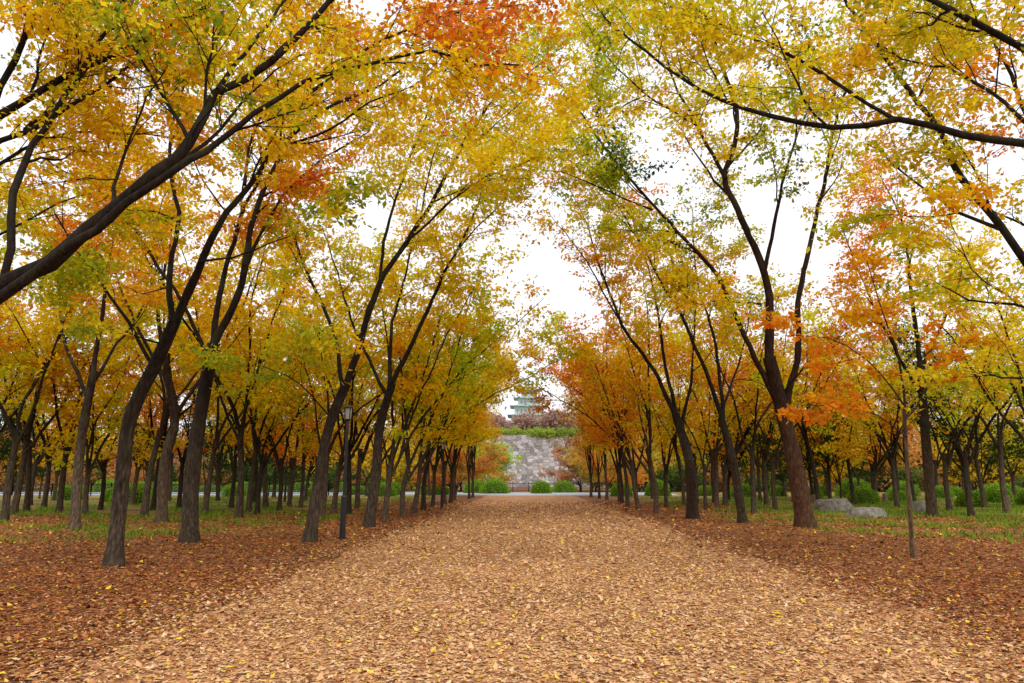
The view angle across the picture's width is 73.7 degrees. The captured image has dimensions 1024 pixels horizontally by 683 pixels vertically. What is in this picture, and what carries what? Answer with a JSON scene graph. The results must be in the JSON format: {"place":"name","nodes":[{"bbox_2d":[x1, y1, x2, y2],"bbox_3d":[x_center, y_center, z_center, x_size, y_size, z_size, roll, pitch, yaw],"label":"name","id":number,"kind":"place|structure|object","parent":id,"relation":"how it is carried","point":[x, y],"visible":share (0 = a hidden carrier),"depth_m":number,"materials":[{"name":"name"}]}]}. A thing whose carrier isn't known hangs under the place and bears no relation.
{"place":"outdoors","nodes":[
{"label":"outdoors","id":0,"kind":"place"},
{"bbox_2d":[0,492,675,494],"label":"road","id":1,"kind":"structure","parent":0,"point":[462,493],"depth_m":77.35,"materials":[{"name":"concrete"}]},
{"bbox_2d":[0,485,1023,682],"bbox_3d":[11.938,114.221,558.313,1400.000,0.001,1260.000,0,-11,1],"label":"ground","id":2,"kind":"structure","parent":0,"point":[132,510],"depth_m":14.22,"materials":[{"name":"soil"}]},
{"bbox_2d":[0,291,96,511],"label":"zelkova tree","id":3,"kind":"object","parent":2,"relation":"on","point":[27,500],"visible":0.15,"depth_m":34.15,"materials":[{"name":"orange plant"}]},
{"bbox_2d":[4,374,102,500],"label":"zelkova tree","id":4,"kind":"object","parent":2,"relation":"on","point":[57,473],"visible":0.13,"depth_m":51.89,"materials":[{"name":"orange plant"}]},
{"bbox_2d":[0,266,136,520],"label":"zelkova tree","id":5,"kind":"object","parent":2,"relation":"on","point":[7,489],"visible":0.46,"depth_m":28.18,"materials":[{"name":"yellow plant"}]},
{"bbox_2d":[0,267,145,512],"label":"zelkova tree","id":6,"kind":"object","parent":2,"relation":"on","point":[60,496],"visible":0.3,"depth_m":32.18,"materials":[{"name":"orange plant"}]},
{"bbox_2d":[0,286,149,507],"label":"zelkova tree","id":7,"kind":"object","parent":2,"relation":"on","point":[44,502],"visible":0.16,"depth_m":38.09,"materials":[{"name":"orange plant"}]},
{"bbox_2d":[0,238,180,432],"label":"zelkova tree","id":8,"kind":"object","parent":2,"relation":"on","point":[10,387],"visible":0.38,"depth_m":30.78,"materials":[{"name":"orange plant"}]},
{"bbox_2d":[3,335,185,509],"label":"zelkova tree","id":9,"kind":"object","parent":2,"relation":"on","point":[102,466],"visible":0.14,"depth_m":36.84,"materials":[{"name":"yellow plant"}]},
{"bbox_2d":[0,184,201,513],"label":"zelkova tree","id":10,"kind":"object","parent":2,"relation":"on","point":[14,507],"visible":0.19,"depth_m":32.30,"materials":[{"name":"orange plant"}]},
{"bbox_2d":[0,150,220,529],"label":"zelkova tree","id":11,"kind":"object","parent":2,"relation":"on","point":[74,521],"visible":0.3,"depth_m":24.19,"materials":[{"name":"yellow plant"}]},
{"bbox_2d":[18,296,209,513],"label":"zelkova tree","id":12,"kind":"object","parent":2,"relation":"on","point":[108,398],"visible":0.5,"depth_m":31.77,"materials":[{"name":"yellow plant"}]},
{"bbox_2d":[0,0,276,257],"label":"zelkova tree","id":13,"kind":"object","parent":2,"relation":"on","point":[65,55],"visible":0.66,"depth_m":11.66,"materials":[{"name":"yellow plant"}]},
{"bbox_2d":[73,268,233,504],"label":"zelkova tree","id":14,"kind":"object","parent":2,"relation":"on","point":[143,413],"visible":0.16,"depth_m":42.26,"materials":[{"name":"yellow plant"}]},
{"bbox_2d":[85,315,241,508],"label":"zelkova tree","id":15,"kind":"object","parent":2,"relation":"on","point":[180,482],"visible":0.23,"depth_m":37.02,"materials":[{"name":"yellow plant"}]},
{"bbox_2d":[90,263,241,510],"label":"zelkova tree","id":16,"kind":"object","parent":2,"relation":"on","point":[153,500],"visible":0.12,"depth_m":35.87,"materials":[{"name":"yellow plant"}]},
{"bbox_2d":[21,114,330,522],"bbox_3d":[-14.644,-1.288,27.973,13.514,17.112,5.463,0,-11,1],"label":"zelkova tree","id":17,"kind":"object","parent":2,"relation":"on","point":[161,513],"visible":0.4,"depth_m":27.02,"materials":[{"name":"yellow plant"}]},
{"bbox_2d":[107,198,278,515],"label":"zelkova tree","id":18,"kind":"object","parent":2,"relation":"on","point":[144,509],"visible":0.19,"depth_m":31.82,"materials":[{"name":"yellow plant"}]},
{"bbox_2d":[56,156,364,518],"bbox_3d":[-11.859,-0.289,28.069,10.911,15.201,11.486,3,-12,-15],"label":"zelkova tree","id":19,"kind":"object","parent":2,"relation":"on","point":[181,333],"visible":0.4,"depth_m":28.50,"materials":[{"name":"yellow plant"}]},
{"bbox_2d":[171,327,262,500],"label":"zelkova tree","id":20,"kind":"object","parent":2,"relation":"on","point":[217,468],"visible":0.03,"depth_m":51.40,"materials":[{"name":"yellow plant"}]},
{"bbox_2d":[34,0,426,542],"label":"zelkova tree","id":21,"kind":"object","parent":2,"relation":"on","point":[189,531],"visible":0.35,"depth_m":20.28,"materials":[{"name":"yellow plant"}]},
{"bbox_2d":[152,304,340,502],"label":"zelkova tree","id":22,"kind":"object","parent":2,"relation":"on","point":[222,414],"visible":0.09,"depth_m":46.36,"materials":[{"name":"yellow plant"}]},
{"bbox_2d":[191,302,311,507],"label":"zelkova tree","id":23,"kind":"object","parent":2,"relation":"on","point":[232,495],"visible":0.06,"depth_m":39.55,"materials":[{"name":"yellow plant"}]},
{"bbox_2d":[151,252,375,512],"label":"zelkova tree","id":24,"kind":"object","parent":2,"relation":"on","point":[216,444],"visible":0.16,"depth_m":33.35,"materials":[{"name":"yellow plant"}]},
{"bbox_2d":[0,0,529,566],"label":"zelkova tree","id":25,"kind":"object","parent":2,"relation":"on","point":[90,266],"visible":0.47,"depth_m":13.99,"materials":[{"name":"yellow plant"}]},
{"bbox_2d":[186,288,365,511],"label":"zelkova tree","id":26,"kind":"object","parent":2,"relation":"on","point":[251,481],"visible":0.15,"depth_m":34.15,"materials":[{"name":"yellow plant"}]},
{"bbox_2d":[181,259,375,507],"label":"zelkova tree","id":27,"kind":"object","parent":2,"relation":"on","point":[265,502],"visible":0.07,"depth_m":39.26,"materials":[{"name":"yellow plant"}]},
{"bbox_2d":[179,341,379,513],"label":"zelkova tree","id":28,"kind":"object","parent":2,"relation":"on","point":[262,462],"visible":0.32,"depth_m":33.15,"materials":[{"name":"yellow plant"}]},
{"bbox_2d":[212,337,347,510],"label":"zelkova tree","id":29,"kind":"object","parent":2,"relation":"on","point":[279,462],"visible":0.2,"depth_m":36.01,"materials":[{"name":"yellow plant"}]},
{"bbox_2d":[0,0,598,304],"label":"zelkova tree","id":30,"kind":"object","parent":2,"relation":"on","point":[17,280],"visible":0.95,"depth_m":9.64,"materials":[{"name":"yellow plant"}]},
{"bbox_2d":[231,290,368,506],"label":"zelkova tree","id":31,"kind":"object","parent":2,"relation":"on","point":[292,462],"visible":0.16,"depth_m":40.87,"materials":[{"name":"yellow plant"}]},
{"bbox_2d":[267,318,385,507],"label":"zelkova tree","id":32,"kind":"object","parent":2,"relation":"on","point":[301,498],"visible":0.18,"depth_m":39.50,"materials":[{"name":"yellow plant"}]},
{"bbox_2d":[262,363,394,500],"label":"zelkova tree","id":33,"kind":"object","parent":2,"relation":"on","point":[310,469],"visible":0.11,"depth_m":51.65,"materials":[{"name":"yellow plant"}]},
{"bbox_2d":[254,276,414,513],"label":"zelkova tree","id":34,"kind":"object","parent":2,"relation":"on","point":[351,441],"visible":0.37,"depth_m":32.19,"materials":[{"name":"yellow plant"}]},
{"bbox_2d":[253,258,422,517],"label":"zelkova tree","id":35,"kind":"object","parent":2,"relation":"on","point":[324,498],"visible":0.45,"depth_m":29.20,"materials":[{"name":"yellow plant"}]},
{"bbox_2d":[338,405,352,539],"bbox_3d":[-4.613,3.581,18.895,0.280,3.650,0.280,0,-11,1],"label":"street lamp","id":36,"kind":"object","parent":2,"relation":"on","point":[347,418],"visible":0.98,"depth_m":18.80,"materials":[{"name":"metal"}]},
{"bbox_2d":[226,232,539,512],"bbox_3d":[-6.528,1.676,33.463,14.883,13.459,9.037,-6,-13,29],"label":"zelkova tree","id":37,"kind":"object","parent":2,"relation":"on","point":[371,420],"visible":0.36,"depth_m":33.21,"materials":[{"name":"yellow plant"}]},
{"bbox_2d":[320,309,478,508],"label":"zelkova tree","id":38,"kind":"object","parent":2,"relation":"on","point":[361,456],"visible":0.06,"depth_m":37.85,"materials":[{"name":"yellow plant"}]},
{"bbox_2d":[177,0,653,542],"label":"zelkova tree","id":39,"kind":"object","parent":2,"relation":"on","point":[511,152],"visible":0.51,"depth_m":18.93,"materials":[{"name":"yellow plant"}]},
{"bbox_2d":[300,112,552,527],"bbox_3d":[-3.137,-1.526,26.223,11.386,16.908,6.051,-6,-13,29],"label":"zelkova tree","id":40,"kind":"object","parent":2,"relation":"on","point":[369,519],"visible":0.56,"depth_m":25.75,"materials":[{"name":"yellow plant"}]},
{"bbox_2d":[358,254,521,516],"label":"zelkova tree","id":41,"kind":"object","parent":2,"relation":"on","point":[499,328],"visible":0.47,"depth_m":29.74,"materials":[{"name":"yellow plant"}]},
{"bbox_2d":[376,280,509,504],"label":"zelkova tree","id":42,"kind":"object","parent":2,"relation":"on","point":[444,477],"visible":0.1,"depth_m":44.57,"materials":[{"name":"yellow plant"}]},
{"bbox_2d":[374,300,517,505],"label":"zelkova tree","id":43,"kind":"object","parent":2,"relation":"on","point":[437,460],"visible":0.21,"depth_m":41.69,"materials":[{"name":"yellow plant"}]},
{"bbox_2d":[411,436,510,494],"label":"maple tree","id":44,"kind":"object","parent":2,"relation":"on","point":[461,467],"visible":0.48,"depth_m":71.20,"materials":[{"name":"yellow plant"}]},
{"bbox_2d":[337,227,585,520],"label":"zelkova tree","id":45,"kind":"object","parent":2,"relation":"on","point":[440,370],"visible":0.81,"depth_m":28.45,"materials":[{"name":"yellow plant"}]},
{"bbox_2d":[419,336,520,502],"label":"zelkova tree","id":46,"kind":"object","parent":2,"relation":"on","point":[455,458],"visible":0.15,"depth_m":47.80,"materials":[{"name":"yellow plant"}]},
{"bbox_2d":[376,310,570,509],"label":"zelkova tree","id":47,"kind":"object","parent":2,"relation":"on","point":[557,317],"visible":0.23,"depth_m":35.96,"materials":[{"name":"yellow plant"}]},
{"bbox_2d":[361,246,607,512],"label":"zelkova tree","id":48,"kind":"object","parent":2,"relation":"on","point":[519,389],"visible":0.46,"depth_m":32.88,"materials":[{"name":"yellow plant"}]},
{"bbox_2d":[0,500,1023,682],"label":"fallen leaves","id":49,"kind":"object","parent":2,"relation":"on","point":[488,644],"visible":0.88,"depth_m":8.96,"materials":[{"name":"brown plant"}]},
{"bbox_2d":[0,495,1023,543],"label":"grass","id":50,"kind":"structure","parent":2,"relation":"on","point":[1017,510],"depth_m":29.48,"materials":[{"name":"green plant"}]},
{"bbox_2d":[0,400,1023,490],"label":"park woodland","id":51,"kind":"object","parent":2,"relation":"on","point":[915,451],"visible":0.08,"depth_m":96.48,"materials":[{"name":"green plant"}]},
{"bbox_2d":[0,459,1023,491],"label":"understory shrubs","id":52,"kind":"object","parent":2,"relation":"on","point":[95,476],"visible":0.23,"depth_m":88.29,"materials":[{"name":"green plant"}]},
{"bbox_2d":[482,293,656,509],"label":"zelkova tree","id":53,"kind":"object","parent":2,"relation":"on","point":[538,409],"visible":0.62,"depth_m":36.96,"materials":[{"name":"orange plant"}]},
{"bbox_2d":[538,435,607,491],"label":"maple tree","id":54,"kind":"object","parent":2,"relation":"on","point":[565,475],"visible":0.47,"depth_m":88.39,"materials":[{"name":"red plant"}]},
{"bbox_2d":[521,310,672,506],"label":"zelkova tree","id":55,"kind":"object","parent":2,"relation":"on","point":[557,371],"visible":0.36,"depth_m":40.99,"materials":[{"name":"orange plant"}]},
{"bbox_2d":[554,333,659,501],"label":"zelkova tree","id":56,"kind":"object","parent":2,"relation":"on","point":[597,448],"visible":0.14,"depth_m":50.11,"materials":[{"name":"orange plant"}]},
{"bbox_2d":[565,435,654,494],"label":"maple tree","id":57,"kind":"object","parent":2,"relation":"on","point":[612,470],"visible":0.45,"depth_m":70.75,"materials":[{"name":"orange plant"}]},
{"bbox_2d":[573,303,651,502],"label":"zelkova tree","id":58,"kind":"object","parent":2,"relation":"on","point":[618,461],"visible":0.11,"depth_m":46.47,"materials":[{"name":"orange plant"}]},
{"bbox_2d":[556,229,683,512],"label":"zelkova tree","id":59,"kind":"object","parent":2,"relation":"on","point":[621,377],"visible":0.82,"depth_m":33.06,"materials":[{"name":"orange plant"}]},
{"bbox_2d":[560,314,696,492],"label":"zelkova tree","id":60,"kind":"object","parent":2,"relation":"on","point":[640,447],"visible":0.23,"depth_m":43.35,"materials":[{"name":"orange plant"}]},
{"bbox_2d":[528,155,746,518],"bbox_3d":[4.856,-0.811,29.816,10.320,17.157,6.760,4,-12,-18],"label":"zelkova tree","id":61,"kind":"object","parent":2,"relation":"on","point":[692,506],"visible":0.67,"depth_m":29.04,"materials":[{"name":"yellow plant"}]},
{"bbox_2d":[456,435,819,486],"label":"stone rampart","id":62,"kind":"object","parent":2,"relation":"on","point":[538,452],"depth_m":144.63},
{"bbox_2d":[488,424,584,439],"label":"rampart top shrubs","id":63,"kind":"object","parent":62,"relation":"on","point":[549,432],"visible":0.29,"depth_m":147.79,"materials":[{"name":"green plant"}]},
{"bbox_2d":[599,327,712,504],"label":"zelkova tree","id":64,"kind":"object","parent":2,"relation":"on","point":[679,463],"visible":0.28,"depth_m":42.71,"materials":[{"name":"orange plant"}]},
{"bbox_2d":[636,348,713,507],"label":"zelkova tree","id":65,"kind":"object","parent":2,"relation":"on","point":[666,467],"visible":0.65,"depth_m":38.92,"materials":[{"name":"orange plant"}]},
{"bbox_2d":[607,295,755,501],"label":"zelkova tree","id":66,"kind":"object","parent":2,"relation":"on","point":[691,438],"visible":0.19,"depth_m":46.93,"materials":[{"name":"orange plant"}]},
{"bbox_2d":[539,130,857,522],"bbox_3d":[6.997,-1.409,27.711,12.402,17.334,6.344,0,-11,1],"label":"zelkova tree","id":67,"kind":"object","parent":2,"relation":"on","point":[737,487],"visible":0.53,"depth_m":27.23,"materials":[{"name":"yellow plant"}]},
{"bbox_2d":[446,0,951,527],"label":"zelkova tree","id":68,"kind":"object","parent":2,"relation":"on","point":[780,396],"visible":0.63,"depth_m":24.24,"materials":[{"name":"yellow plant"}]},
{"bbox_2d":[640,367,784,509],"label":"zelkova tree","id":69,"kind":"object","parent":2,"relation":"on","point":[705,469],"visible":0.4,"depth_m":37.57,"materials":[{"name":"orange plant"}]},
{"bbox_2d":[660,292,764,507],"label":"zelkova tree","id":70,"kind":"object","parent":2,"relation":"on","point":[716,489],"visible":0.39,"depth_m":39.09,"materials":[{"name":"orange plant"}]},
{"bbox_2d":[643,268,786,502],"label":"zelkova tree","id":71,"kind":"object","parent":2,"relation":"on","point":[719,448],"visible":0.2,"depth_m":47.36,"materials":[{"name":"orange plant"}]},
{"bbox_2d":[661,345,814,500],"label":"zelkova tree","id":72,"kind":"object","parent":2,"relation":"on","point":[729,474],"visible":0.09,"depth_m":52.57,"materials":[{"name":"orange plant"}]},
{"bbox_2d":[618,262,874,505],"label":"zelkova tree","id":73,"kind":"object","parent":2,"relation":"on","point":[726,465],"visible":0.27,"depth_m":41.88,"materials":[{"name":"yellow plant"}]},
{"bbox_2d":[681,261,820,513],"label":"zelkova tree","id":74,"kind":"object","parent":2,"relation":"on","point":[751,450],"visible":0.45,"depth_m":32.24,"materials":[{"name":"orange plant"}]},
{"bbox_2d":[524,0,1023,147],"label":"zelkova tree","id":75,"kind":"object","parent":2,"relation":"on","point":[909,24],"visible":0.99,"depth_m":10.85,"materials":[{"name":"yellow plant"}]},
{"bbox_2d":[719,294,831,504],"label":"zelkova tree","id":76,"kind":"object","parent":2,"relation":"on","point":[764,454],"visible":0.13,"depth_m":41.97,"materials":[{"name":"yellow plant"}]},
{"bbox_2d":[735,412,819,501],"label":"zelkova tree","id":77,"kind":"object","parent":2,"relation":"on","point":[779,477],"visible":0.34,"depth_m":49.18,"materials":[{"name":"orange plant"}]},
{"bbox_2d":[702,286,857,499],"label":"zelkova tree","id":78,"kind":"object","parent":2,"relation":"on","point":[803,429],"visible":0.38,"depth_m":37.78,"materials":[{"name":"orange plant"}]},
{"bbox_2d":[700,321,909,510],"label":"zelkova tree","id":79,"kind":"object","parent":2,"relation":"on","point":[774,461],"visible":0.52,"depth_m":35.62,"materials":[{"name":"orange plant"}]},
{"bbox_2d":[737,344,893,498],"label":"zelkova tree","id":80,"kind":"object","parent":2,"relation":"on","point":[828,472],"visible":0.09,"depth_m":49.11,"materials":[{"name":"orange plant"}]},
{"bbox_2d":[814,498,853,511],"bbox_3d":[16.400,8.810,34.526,2.021,1.760,1.363,0,-11,1],"label":"boulder","id":81,"kind":"object","parent":2,"relation":"on","point":[841,504],"visible":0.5,"depth_m":34.20,"materials":[{"name":"stone"}]},
{"bbox_2d":[763,348,906,503],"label":"zelkova tree","id":82,"kind":"object","parent":2,"relation":"on","point":[852,492],"visible":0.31,"depth_m":42.68,"materials":[{"name":"orange plant"}]},
{"bbox_2d":[796,402,887,497],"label":"zelkova tree","id":83,"kind":"object","parent":2,"relation":"on","point":[861,472],"visible":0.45,"depth_m":49.21,"materials":[{"name":"orange plant"}]},
{"bbox_2d":[842,486,881,503],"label":"bush","id":84,"kind":"object","parent":2,"relation":"on","point":[863,495],"visible":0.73,"depth_m":44.88,"materials":[{"name":"green plant"}]},
{"bbox_2d":[800,331,947,507],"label":"zelkova tree","id":85,"kind":"object","parent":2,"relation":"on","point":[892,454],"visible":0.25,"depth_m":39.94,"materials":[{"name":"yellow plant"}]},
{"bbox_2d":[747,247,1012,557],"bbox_3d":[7.819,1.235,14.991,6.168,7.017,2.416,3,-12,-14],"label":"zelkova tree","id":86,"kind":"object","parent":2,"relation":"on","point":[816,366],"visible":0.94,"depth_m":14.56,"materials":[{"name":"orange plant"}]},
{"bbox_2d":[847,352,916,501],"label":"zelkova tree","id":87,"kind":"object","parent":2,"relation":"on","point":[912,485],"visible":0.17,"depth_m":49.71,"materials":[{"name":"yellow plant"}]},
{"bbox_2d":[788,314,1017,499],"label":"zelkova tree","id":88,"kind":"object","parent":2,"relation":"on","point":[876,466],"visible":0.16,"depth_m":51.03,"materials":[{"name":"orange plant"}]},
{"bbox_2d":[808,291,1001,482],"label":"zelkova tree","id":89,"kind":"object","parent":2,"relation":"on","point":[879,430],"visible":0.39,"depth_m":41.95,"materials":[{"name":"orange plant"}]},
{"bbox_2d":[807,128,1010,515],"bbox_3d":[18.657,-1.223,31.713,14.009,18.490,5.421,7,-13,-32],"label":"zelkova tree","id":90,"kind":"object","parent":2,"relation":"on","point":[929,484],"visible":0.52,"depth_m":30.83,"materials":[{"name":"yellow plant"}]},
{"bbox_2d":[805,0,1023,427],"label":"zelkova tree","id":91,"kind":"object","parent":2,"relation":"on","point":[945,193],"visible":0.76,"depth_m":13.55,"materials":[{"name":"yellow plant"}]},
{"bbox_2d":[853,203,1023,441],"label":"zelkova tree","id":92,"kind":"object","parent":2,"relation":"on","point":[984,386],"visible":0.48,"depth_m":27.95,"materials":[{"name":"yellow plant"}]},
{"bbox_2d":[856,291,1023,515],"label":"zelkova tree","id":93,"kind":"object","parent":2,"relation":"on","point":[967,459],"visible":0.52,"depth_m":30.72,"materials":[{"name":"yellow plant"}]},
{"bbox_2d":[863,316,1023,489],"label":"zelkova tree","id":94,"kind":"object","parent":2,"relation":"on","point":[939,420],"visible":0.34,"depth_m":41.90,"materials":[{"name":"yellow plant"}]},
{"bbox_2d":[863,315,1023,510],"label":"zelkova tree","id":95,"kind":"object","parent":2,"relation":"on","point":[946,458],"visible":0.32,"depth_m":35.74,"materials":[{"name":"yellow plant"}]},
{"bbox_2d":[878,328,1018,507],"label":"zelkova tree","id":96,"kind":"object","parent":2,"relation":"on","point":[981,487],"visible":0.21,"depth_m":39.68,"materials":[{"name":"yellow plant"}]},
{"bbox_2d":[886,311,1023,512],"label":"zelkova tree","id":97,"kind":"object","parent":2,"relation":"on","point":[1003,489],"visible":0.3,"depth_m":33.25,"materials":[{"name":"yellow plant"}]},
{"bbox_2d":[934,402,1023,484],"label":"zelkova tree","id":98,"kind":"object","parent":2,"relation":"on","point":[988,463],"visible":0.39,"depth_m":51.89,"materials":[{"name":"yellow plant"}]},
{"bbox_2d":[937,377,1023,498],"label":"zelkova tree","id":99,"kind":"object","parent":2,"relation":"on","point":[1011,472],"visible":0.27,"depth_m":51.01,"materials":[{"name":"yellow plant"}]},
{"bbox_2d":[0,0,1023,468],"label":"sky","id":100,"kind":"structure","parent":0,"point":[790,241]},
{"bbox_2d":[51,495,1023,682],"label":"path","id":101,"kind":"structure","parent":0,"point":[528,499],"depth_m":7.98,"materials":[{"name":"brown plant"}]},
{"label":"hill","id":102,"kind":"structure","parent":0,"visible":0},
{"bbox_2d":[340,406,692,431],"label":"distant woodland","id":103,"kind":"object","parent":102,"relation":"on","point":[522,421],"visible":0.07,"depth_m":152.65,"materials":[{"name":"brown plant"}]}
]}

